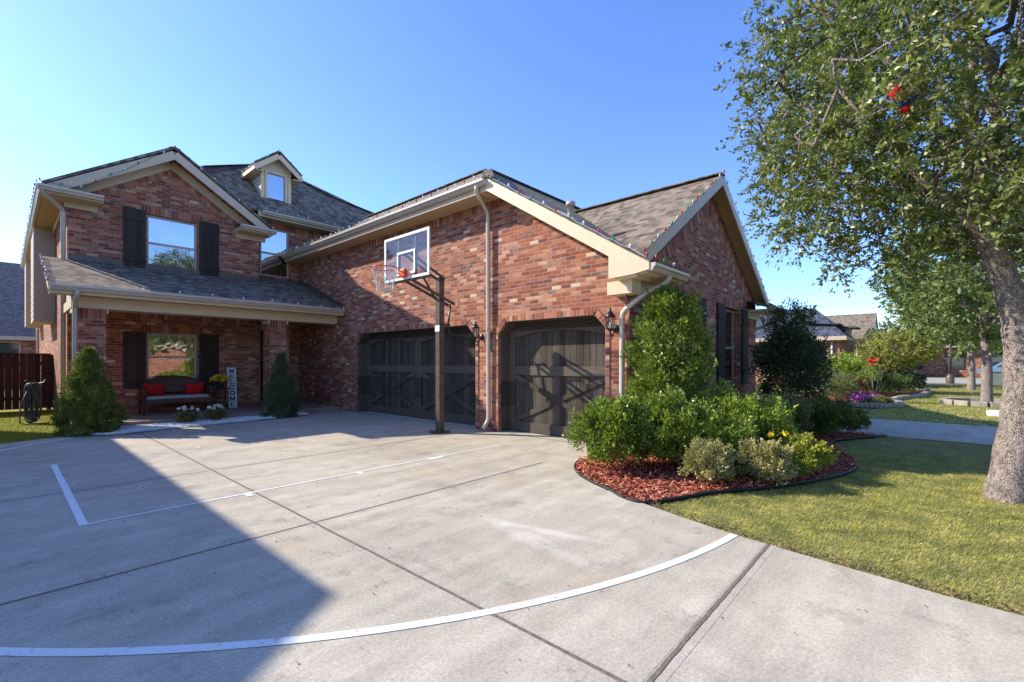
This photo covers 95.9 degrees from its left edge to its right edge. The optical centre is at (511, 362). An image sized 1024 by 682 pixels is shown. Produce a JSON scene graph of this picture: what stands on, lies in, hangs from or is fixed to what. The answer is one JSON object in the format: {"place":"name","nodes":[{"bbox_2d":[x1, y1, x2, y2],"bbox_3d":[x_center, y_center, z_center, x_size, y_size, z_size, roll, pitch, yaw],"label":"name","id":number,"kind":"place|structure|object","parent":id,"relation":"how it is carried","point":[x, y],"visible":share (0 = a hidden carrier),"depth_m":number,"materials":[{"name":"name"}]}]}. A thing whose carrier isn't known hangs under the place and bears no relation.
{"place":"outdoors","nodes":[
{"label":"outdoors","id":0,"kind":"place"},
{"bbox_2d":[0,262,35,386],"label":"house","id":1,"kind":"structure","parent":0,"point":[16,336],"depth_m":27.10,"materials":[{"name":"brick"}]},
{"bbox_2d":[0,341,19,369],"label":"window","id":2,"kind":"structure","parent":1,"relation":"in","point":[5,346],"depth_m":26.04,"materials":[{"name":"grey"}]},
{"bbox_2d":[0,400,151,443],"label":"side lawn","id":3,"kind":"structure","parent":0,"point":[14,410],"depth_m":9.54,"materials":[{"name":"green plant"}]},
{"bbox_2d":[0,353,52,409],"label":"wooden fence","id":4,"kind":"object","parent":3,"relation":"on","point":[36,367],"visible":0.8,"depth_m":13.16,"materials":[{"name":"brown wood"}]},
{"bbox_2d":[19,379,48,424],"bbox_3d":[-10.700,0.889,10.374,0.473,1.046,0.337,0,0,-38],"label":"garden hose","id":5,"kind":"object","parent":3,"relation":"on","point":[32,413],"visible":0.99,"depth_m":10.32,"materials":[{"name":"grey rubber"}]},
{"bbox_2d":[67,411,308,435],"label":"white gravel","id":6,"kind":"structure","parent":0,"point":[143,427],"depth_m":10.01,"materials":[{"name":"white gravel"}]},
{"bbox_2d":[48,344,131,436],"bbox_3d":[-8.283,0.520,8.934,1.167,1.751,1.162,0,0,12],"label":"conical evergreen","id":7,"kind":"object","parent":6,"relation":"on","point":[80,395],"visible":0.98,"depth_m":8.82,"materials":[{"name":"green plant"}]},
{"bbox_2d":[173,405,200,422],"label":"flower clump","id":8,"kind":"object","parent":6,"relation":"on","point":[185,415],"visible":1,"depth_m":10.31,"materials":[{"name":"green plant"}]},
{"bbox_2d":[204,404,227,419],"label":"flower clump","id":9,"kind":"object","parent":6,"relation":"on","point":[217,413],"visible":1,"depth_m":10.74,"materials":[{"name":"green plant"}]},
{"bbox_2d":[258,351,302,417],"bbox_3d":[-5.886,0.551,11.719,0.964,1.683,0.983,0,0,1],"label":"conical evergreen","id":10,"kind":"object","parent":6,"relation":"on","point":[279,387],"visible":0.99,"depth_m":11.57,"materials":[{"name":"green plant"}]},
{"bbox_2d":[4,376,986,505],"bbox_3d":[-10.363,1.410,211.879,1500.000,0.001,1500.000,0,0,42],"label":"ground","id":11,"kind":"structure","parent":0,"point":[759,490],"depth_m":5.96,"materials":[{"name":"soil"}]},
{"bbox_2d":[20,146,782,447],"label":"brick house","id":12,"kind":"structure","parent":11,"relation":"on","point":[548,304],"depth_m":11.15,"materials":[{"name":"red brick"}]},
{"bbox_2d":[20,179,36,263],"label":"string lights","id":13,"kind":"object","parent":12,"relation":"on","point":[29,216],"visible":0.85,"depth_m":12.43},
{"bbox_2d":[39,252,47,280],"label":"string lights","id":14,"kind":"object","parent":12,"relation":"attached to","point":[43,269],"visible":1,"depth_m":9.39},
{"bbox_2d":[39,146,174,187],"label":"string lights","id":15,"kind":"object","parent":12,"relation":"attached to","point":[110,173],"visible":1,"depth_m":10.86},
{"bbox_2d":[147,333,196,378],"bbox_3d":[-9.028,-0.160,12.263,0.070,1.180,1.100,0,0,42],"label":"window","id":16,"kind":"structure","parent":12,"relation":"in","point":[167,354],"depth_m":12.24,"materials":[{"name":"clear glass"}]},
{"bbox_2d":[147,215,196,269],"bbox_3d":[-9.158,-3.105,12.380,0.420,1.570,1.140,0,0,42],"label":"window","id":17,"kind":"structure","parent":12,"relation":"in","point":[170,242],"depth_m":12.36,"materials":[{"name":"clear glass"}]},
{"bbox_2d":[137,376,213,415],"bbox_3d":[-8.569,0.817,11.793,0.710,0.926,1.476,0,0,42],"label":"wicker settee","id":18,"kind":"object","parent":12,"relation":"on","point":[173,384],"visible":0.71,"depth_m":11.89,"materials":[{"name":"brown wicker"}]},
{"bbox_2d":[145,393,208,399],"bbox_3d":[-8.555,0.872,11.780,0.520,0.074,1.300,0,0,42],"label":"seat cushion","id":19,"kind":"object","parent":18,"relation":"on","point":[156,397],"visible":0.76,"depth_m":11.63,"materials":[{"name":"grey fabric"}]},
{"bbox_2d":[143,384,164,394],"bbox_3d":[-8.938,0.685,11.520,0.177,0.321,0.466,0,0,42],"label":"pillow","id":20,"kind":"object","parent":19,"relation":"on","point":[151,389],"visible":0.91,"depth_m":11.47,"materials":[{"name":"red fabric"}]},
{"bbox_2d":[185,383,204,393],"bbox_3d":[-8.354,0.685,12.165,0.177,0.296,0.451,0,0,42],"label":"pillow","id":21,"kind":"object","parent":19,"relation":"on","point":[195,388],"visible":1,"depth_m":12.11,"materials":[{"name":"red fabric"}]},
{"bbox_2d":[56,279,343,308],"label":"string lights","id":22,"kind":"object","parent":12,"relation":"attached to","point":[192,295],"visible":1,"depth_m":10.23},
{"bbox_2d":[213,388,229,408],"bbox_3d":[-7.957,0.990,12.588,0.340,0.580,0.360,0,0,42],"label":"plant stand","id":23,"kind":"object","parent":12,"relation":"on","point":[223,401],"visible":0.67,"depth_m":12.60,"materials":[{"name":"black metal"}]},
{"bbox_2d":[209,374,230,387],"bbox_3d":[-7.954,0.499,12.567,0.525,0.402,0.497,0,0,42],"label":"flower pot","id":24,"kind":"object","parent":23,"relation":"on","point":[219,378],"visible":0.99,"depth_m":12.51,"materials":[{"name":"yellow plant"}]},
{"bbox_2d":[175,145,273,228],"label":"string lights","id":25,"kind":"object","parent":12,"relation":"attached to","point":[217,182],"visible":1,"depth_m":12.51},
{"bbox_2d":[227,367,236,407],"bbox_3d":[-7.944,0.714,13.102,0.136,1.136,0.230,0,0,42],"label":"welcome board","id":26,"kind":"object","parent":12,"relation":"on","point":[232,384],"visible":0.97,"depth_m":13.10,"materials":[{"name":"white wood"}]},
{"bbox_2d":[259,325,288,402],"bbox_3d":[-7.667,0.060,14.768,0.160,2.440,1.000,0,0,42],"label":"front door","id":27,"kind":"structure","parent":12,"relation":"in","point":[260,326],"depth_m":14.56,"materials":[{"name":"wood"}]},
{"bbox_2d":[260,229,288,278],"bbox_3d":[-7.783,-3.510,14.968,0.420,1.740,0.920,0,0,42],"label":"window","id":28,"kind":"structure","parent":12,"relation":"in","point":[272,263],"depth_m":14.97,"materials":[{"name":"clear glass"}]},
{"bbox_2d":[266,207,343,226],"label":"string lights","id":29,"kind":"object","parent":12,"relation":"attached to","point":[303,218],"visible":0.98,"depth_m":14.85},
{"bbox_2d":[283,172,483,253],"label":"string lights","id":30,"kind":"object","parent":12,"relation":"attached to","point":[387,213],"visible":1,"depth_m":10.77},
{"bbox_2d":[366,327,475,424],"bbox_3d":[-2.305,0.265,11.467,4.940,2.210,0.127,0,0,42],"label":"garage door","id":31,"kind":"structure","parent":12,"relation":"in","point":[401,366],"depth_m":11.37,"materials":[{"name":"brown wood"}]},
{"bbox_2d":[509,317,604,437],"bbox_3d":[0.866,0.265,8.592,2.520,2.210,0.127,0,0,42],"label":"garage door","id":32,"kind":"structure","parent":12,"relation":"in","point":[556,365],"depth_m":8.65,"materials":[{"name":"brown wood"}]},
{"bbox_2d":[488,173,647,256],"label":"string lights","id":33,"kind":"object","parent":12,"relation":"attached to","point":[569,216],"visible":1,"depth_m":7.40},
{"bbox_2d":[655,255,688,271],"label":"string lights","id":34,"kind":"object","parent":12,"relation":"attached to","point":[672,265],"visible":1,"depth_m":6.97},
{"bbox_2d":[672,301,687,381],"bbox_3d":[3.134,-0.390,8.943,0.070,1.780,1.260,0,0,42],"label":"window","id":35,"kind":"structure","parent":12,"relation":"in","point":[674,301],"depth_m":9.24,"materials":[{"name":"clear glass"}]},
{"bbox_2d":[643,170,723,250],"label":"string lights","id":36,"kind":"object","parent":12,"relation":"attached to","point":[677,217],"visible":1,"depth_m":8.02},
{"bbox_2d":[726,309,733,382],"bbox_3d":[5.136,-0.390,11.150,0.070,1.780,1.180,0,0,42],"label":"window","id":37,"kind":"structure","parent":12,"relation":"in","point":[730,314],"depth_m":11.40,"materials":[{"name":"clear glass"}]},
{"bbox_2d":[723,170,769,300],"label":"string lights","id":38,"kind":"object","parent":12,"relation":"attached to","point":[744,230],"visible":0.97,"depth_m":10.50},
{"bbox_2d":[574,426,886,500],"bbox_3d":[4.447,1.374,8.112,3.070,0.001,9.608,0,0,42],"label":"mulch bed","id":39,"kind":"object","parent":11,"relation":"on","point":[681,491],"visible":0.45,"depth_m":5.51,"materials":[{"name":"brown wood"}]},
{"bbox_2d":[561,393,658,463],"bbox_3d":[1.367,0.841,5.945,1.080,0.924,1.265,0,0,42],"label":"shrub","id":40,"kind":"object","parent":39,"relation":"on","point":[603,422],"visible":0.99,"depth_m":5.64,"materials":[{"name":"green plant"}]},
{"bbox_2d":[620,280,718,405],"bbox_3d":[2.365,0.085,6.834,1.437,2.575,1.642,0,0,42],"label":"holly tree","id":41,"kind":"object","parent":39,"relation":"on","point":[660,360],"visible":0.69,"depth_m":6.58,"materials":[{"name":"green plant"}]},
{"bbox_2d":[630,383,725,464],"bbox_3d":[2.068,0.774,5.963,1.226,1.038,1.228,0,0,0],"label":"shrub","id":42,"kind":"object","parent":39,"relation":"on","point":[677,418],"visible":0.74,"depth_m":5.64,"materials":[{"name":"green plant"}]},
{"bbox_2d":[677,436,738,481],"bbox_3d":[2.187,1.081,5.180,0.611,0.528,0.615,0,0,42],"label":"speckled shrub","id":43,"kind":"object","parent":39,"relation":"on","point":[706,452],"visible":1,"depth_m":5.07,"materials":[{"name":"green plant"}]},
{"bbox_2d":[695,405,760,475],"bbox_3d":[2.548,0.920,5.659,0.846,0.806,1.043,0,0,42],"label":"shrub","id":44,"kind":"object","parent":39,"relation":"on","point":[733,433],"visible":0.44,"depth_m":5.46,"materials":[{"name":"green plant"}]},
{"bbox_2d":[574,435,886,502],"bbox_3d":[4.093,1.366,6.559,6.889,0.031,1.955,0,0,-20],"label":"garden edging","id":45,"kind":"object","parent":39,"relation":"on","point":[714,491],"visible":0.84,"depth_m":5.03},
{"bbox_2d":[688,377,800,444],"bbox_3d":[3.160,0.741,6.375,1.420,1.081,1.546,0,0,42],"label":"shrub","id":46,"kind":"object","parent":39,"relation":"on","point":[769,416],"visible":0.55,"depth_m":6.01,"materials":[{"name":"green plant"}]},
{"bbox_2d":[733,437,799,485],"bbox_3d":[2.833,1.079,5.212,0.678,0.520,0.688,0,0,-35],"label":"speckled shrub","id":47,"kind":"object","parent":39,"relation":"on","point":[768,454],"visible":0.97,"depth_m":5.07,"materials":[{"name":"green plant"}]},
{"bbox_2d":[741,388,802,434],"bbox_3d":[4.100,0.877,7.561,1.146,0.924,1.346,0,0,42],"label":"shrub","id":48,"kind":"object","parent":39,"relation":"on","point":[765,398],"visible":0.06,"depth_m":7.44,"materials":[{"name":"green plant"}]},
{"bbox_2d":[758,392,818,432],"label":"shrub","id":49,"kind":"object","parent":39,"relation":"on","point":[804,407],"visible":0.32,"depth_m":7.99,"materials":[{"name":"green plant"}]},
{"bbox_2d":[744,296,838,403],"bbox_3d":[6.489,-0.239,10.786,1.912,2.634,1.973,0,0,42],"label":"tall evergreen","id":50,"kind":"object","parent":39,"relation":"on","point":[801,350],"visible":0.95,"depth_m":10.49,"materials":[{"name":"green plant"}]},
{"bbox_2d":[773,431,841,476],"bbox_3d":[3.499,1.091,5.589,0.836,0.530,0.735,0,0,-14],"label":"speckled shrub","id":51,"kind":"object","parent":39,"relation":"on","point":[808,452],"visible":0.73,"depth_m":5.39,"materials":[{"name":"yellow plant"}]},
{"bbox_2d":[781,430,791,436],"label":"flowers","id":52,"kind":"object","parent":51,"relation":"attached to","point":[786,433],"visible":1,"depth_m":5.61,"materials":[{"name":"yellow plant"}]},
{"bbox_2d":[799,395,833,403],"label":"shrub","id":53,"kind":"object","parent":39,"relation":"on","point":[822,397],"visible":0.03,"depth_m":9.38,"materials":[{"name":"green plant"}]},
{"bbox_2d":[796,398,845,437],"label":"shrub","id":54,"kind":"object","parent":39,"relation":"on","point":[828,417],"visible":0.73,"depth_m":8.14,"materials":[{"name":"green plant"}]},
{"bbox_2d":[818,396,872,433],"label":"shrub","id":55,"kind":"object","parent":39,"relation":"on","point":[854,423],"visible":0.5,"depth_m":8.43,"materials":[{"name":"green plant"}]},
{"bbox_2d":[756,308,860,384],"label":"tan brick house","id":56,"kind":"structure","parent":11,"relation":"on","point":[840,338],"depth_m":26.85,"materials":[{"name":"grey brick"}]},
{"bbox_2d":[826,313,877,360],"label":"gabled house","id":57,"kind":"structure","parent":11,"relation":"on","point":[865,322],"depth_m":47.14,"materials":[{"name":"brick"}]},
{"bbox_2d":[794,388,922,406],"bbox_3d":[14.813,1.376,19.370,3.924,0.001,13.400,0,0,42],"label":"mulch bed","id":58,"kind":"object","parent":11,"relation":"on","point":[894,394],"visible":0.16,"depth_m":19.75,"materials":[{"name":"brown wood"}]},
{"bbox_2d":[819,367,861,398],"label":"ornamental grass","id":59,"kind":"object","parent":58,"relation":"on","point":[842,381],"depth_m":15.68,"materials":[{"name":"green plant"}]},
{"bbox_2d":[821,350,881,387],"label":"shrub","id":60,"kind":"object","parent":58,"relation":"on","point":[850,363],"visible":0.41,"depth_m":18.45,"materials":[{"name":"green plant"}]},
{"bbox_2d":[845,377,869,399],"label":"shrub","id":61,"kind":"object","parent":58,"relation":"on","point":[862,384],"visible":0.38,"depth_m":15.90,"materials":[{"name":"green plant"}]},
{"bbox_2d":[846,391,890,402],"bbox_3d":[11.654,1.173,15.137,1.151,0.531,1.815,0,0,42],"label":"flower patch","id":62,"kind":"object","parent":58,"relation":"on","point":[863,398],"visible":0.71,"depth_m":15.05,"materials":[{"name":"purple plant"}]},
{"bbox_2d":[857,358,883,394],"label":"rose bush","id":63,"kind":"object","parent":58,"relation":"on","point":[874,370],"visible":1,"depth_m":15.96,"materials":[{"name":"green plant"}]},
{"bbox_2d":[865,372,898,394],"bbox_3d":[14.625,0.843,18.285,1.077,0.917,1.125,0,0,42],"label":"shrub ball","id":64,"kind":"object","parent":58,"relation":"on","point":[886,380],"visible":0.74,"depth_m":18.05,"materials":[{"name":"green plant"}]},
{"bbox_2d":[870,394,894,402],"bbox_3d":[11.714,1.212,14.618,0.677,0.463,1.002,0,0,42],"label":"flower patch","id":65,"kind":"object","parent":58,"relation":"on","point":[886,399],"visible":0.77,"depth_m":14.50,"materials":[{"name":"green plant"}]},
{"bbox_2d":[850,388,930,407],"bbox_3d":[15.448,1.320,18.022,13.161,0.150,2.180,0,0,-36],"label":"stone edging","id":66,"kind":"object","parent":58,"relation":"on","point":[899,402],"visible":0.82,"depth_m":14.28,"materials":[{"name":"grey stone"}]},
{"bbox_2d":[854,327,942,392],"bbox_3d":[17.450,-0.052,20.945,3.179,3.066,3.234,0,0,42],"label":"tree","id":67,"kind":"object","parent":58,"relation":"on","point":[893,358],"visible":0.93,"depth_m":20.42,"materials":[{"name":"green plant"}]},
{"bbox_2d":[888,372,915,393],"bbox_3d":[15.782,0.820,18.882,1.200,0.957,1.172,0,0,42],"label":"shrub ball","id":68,"kind":"object","parent":58,"relation":"on","point":[906,380],"visible":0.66,"depth_m":18.66,"materials":[{"name":"green plant"}]},
{"bbox_2d":[888,367,925,390],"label":"shrub","id":69,"kind":"object","parent":58,"relation":"on","point":[921,382],"visible":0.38,"depth_m":20.23,"materials":[{"name":"green plant"}]},
{"bbox_2d":[904,370,927,388],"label":"shrub","id":70,"kind":"object","parent":58,"relation":"on","point":[921,375],"visible":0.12,"depth_m":21.39,"materials":[{"name":"green plant"}]},
{"bbox_2d":[878,324,1002,376],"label":"house","id":71,"kind":"structure","parent":11,"relation":"on","point":[940,368],"depth_m":45.02,"materials":[{"name":"brick"}]},
{"bbox_2d":[946,353,964,368],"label":"window","id":72,"kind":"structure","parent":71,"relation":"in","point":[956,364],"depth_m":44.59,"materials":[{"name":"grey"}]},
{"bbox_2d":[991,352,1002,365],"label":"window","id":73,"kind":"structure","parent":71,"relation":"in","point":[997,359],"depth_m":42.82,"materials":[{"name":"grey"}]},
{"bbox_2d":[918,285,1000,359],"bbox_3d":[35.113,-2.805,34.106,9.126,8.571,9.239,0,0,42],"label":"oak tree","id":74,"kind":"object","parent":11,"relation":"on","point":[977,348],"visible":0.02,"depth_m":34.77,"materials":[{"name":"green plant"}]},
{"bbox_2d":[976,362,1001,373],"bbox_3d":[43.129,0.656,39.821,4.287,1.449,1.760,0,0,42],"label":"parked car","id":75,"kind":"object","parent":11,"relation":"on","point":[997,367],"visible":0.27,"depth_m":39.92,"materials":[{"name":"blue paint"}]},
{"bbox_2d":[0,410,1023,681],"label":"driveway","id":76,"kind":"structure","parent":0,"point":[424,554],"depth_m":2.93,"materials":[{"name":"concrete"}]},
{"bbox_2d":[371,226,455,433],"bbox_3d":[-1.800,-0.485,8.620,1.329,3.730,1.472,0,0,1],"label":"basketball hoop","id":77,"kind":"object","parent":76,"relation":"on","point":[439,297],"visible":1,"depth_m":8.90,"materials":[{"name":"brown metal"}]},
{"bbox_2d":[0,0,1023,330],"label":"sky","id":78,"kind":"structure","parent":0,"point":[378,105],"materials":[{"name":"blue"}]},
{"bbox_2d":[647,436,1023,615],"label":"lawn","id":79,"kind":"structure","parent":0,"point":[947,451],"depth_m":4.17,"materials":[{"name":"plant"}]},
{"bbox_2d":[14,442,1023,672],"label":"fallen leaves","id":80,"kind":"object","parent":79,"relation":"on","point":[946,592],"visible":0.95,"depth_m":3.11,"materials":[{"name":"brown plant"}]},
{"bbox_2d":[713,0,1023,504],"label":"oak tree","id":81,"kind":"object","parent":79,"relation":"on","point":[988,202],"visible":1,"depth_m":4.67,"materials":[{"name":"green plant"}]},
{"bbox_2d":[889,81,921,113],"bbox_3d":[3.457,-2.331,4.086,0.271,0.272,0.117,0,0,-11],"label":"ornament","id":82,"kind":"object","parent":81,"relation":"hanging from","point":[905,108],"visible":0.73,"depth_m":4.05,"materials":[{"name":"red plastic"}]},
{"bbox_2d":[841,419,997,444],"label":"neighbour driveway","id":83,"kind":"structure","parent":0,"point":[975,434],"depth_m":9.29,"materials":[{"name":"concrete"}]},
{"bbox_2d":[853,383,1002,426],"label":"lawn","id":84,"kind":"structure","parent":0,"point":[951,393],"depth_m":13.44,"materials":[{"name":"plant"}]},
{"bbox_2d":[854,320,936,372],"bbox_3d":[23.551,-0.599,28.461,4.139,4.159,4.217,0,0,42],"label":"tree","id":85,"kind":"object","parent":84,"relation":"on","point":[898,327],"visible":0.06,"depth_m":29.07,"materials":[{"name":"green plant"}]},
{"bbox_2d":[870,196,1023,401],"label":"oak tree","id":86,"kind":"object","parent":84,"relation":"on","point":[977,305],"visible":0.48,"depth_m":14.97,"materials":[{"name":"green plant"}]},
{"bbox_2d":[946,319,954,382],"bbox_3d":[28.782,-0.795,30.328,0.440,4.350,0.440,0,0,42],"label":"lamp post","id":87,"kind":"object","parent":84,"relation":"on","point":[950,378],"visible":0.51,"depth_m":30.26,"materials":[{"name":"grey metal"}]},
{"bbox_2d":[880,253,1023,389],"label":"oak tree","id":88,"kind":"object","parent":84,"relation":"on","point":[971,377],"visible":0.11,"depth_m":23.73,"materials":[{"name":"green plant"}]},
{"bbox_2d":[939,397,999,407],"bbox_3d":[15.442,1.310,15.021,2.290,0.170,2.290,0,0,42],"label":"stone ring","id":89,"kind":"object","parent":84,"relation":"on","point":[964,401],"visible":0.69,"depth_m":14.82,"materials":[{"name":"grey stone"}]},
{"bbox_2d":[986,410,998,416],"bbox_3d":[12.669,1.335,12.000,0.450,0.130,0.600,0,0,42],"label":"meter box lid","id":90,"kind":"object","parent":84,"relation":"on","point":[990,413],"visible":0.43,"depth_m":11.91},
{"bbox_2d":[993,371,1002,384],"bbox_3d":[30.401,0.980,29.062,1.100,0.840,0.800,0,0,42],"label":"utility box","id":91,"kind":"object","parent":84,"relation":"on","point":[997,378],"visible":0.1,"depth_m":28.75,"materials":[{"name":"metal"}]},
{"bbox_2d":[919,378,980,383],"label":"street","id":92,"kind":"structure","parent":0,"point":[943,380],"depth_m":35.54,"materials":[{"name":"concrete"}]}
]}

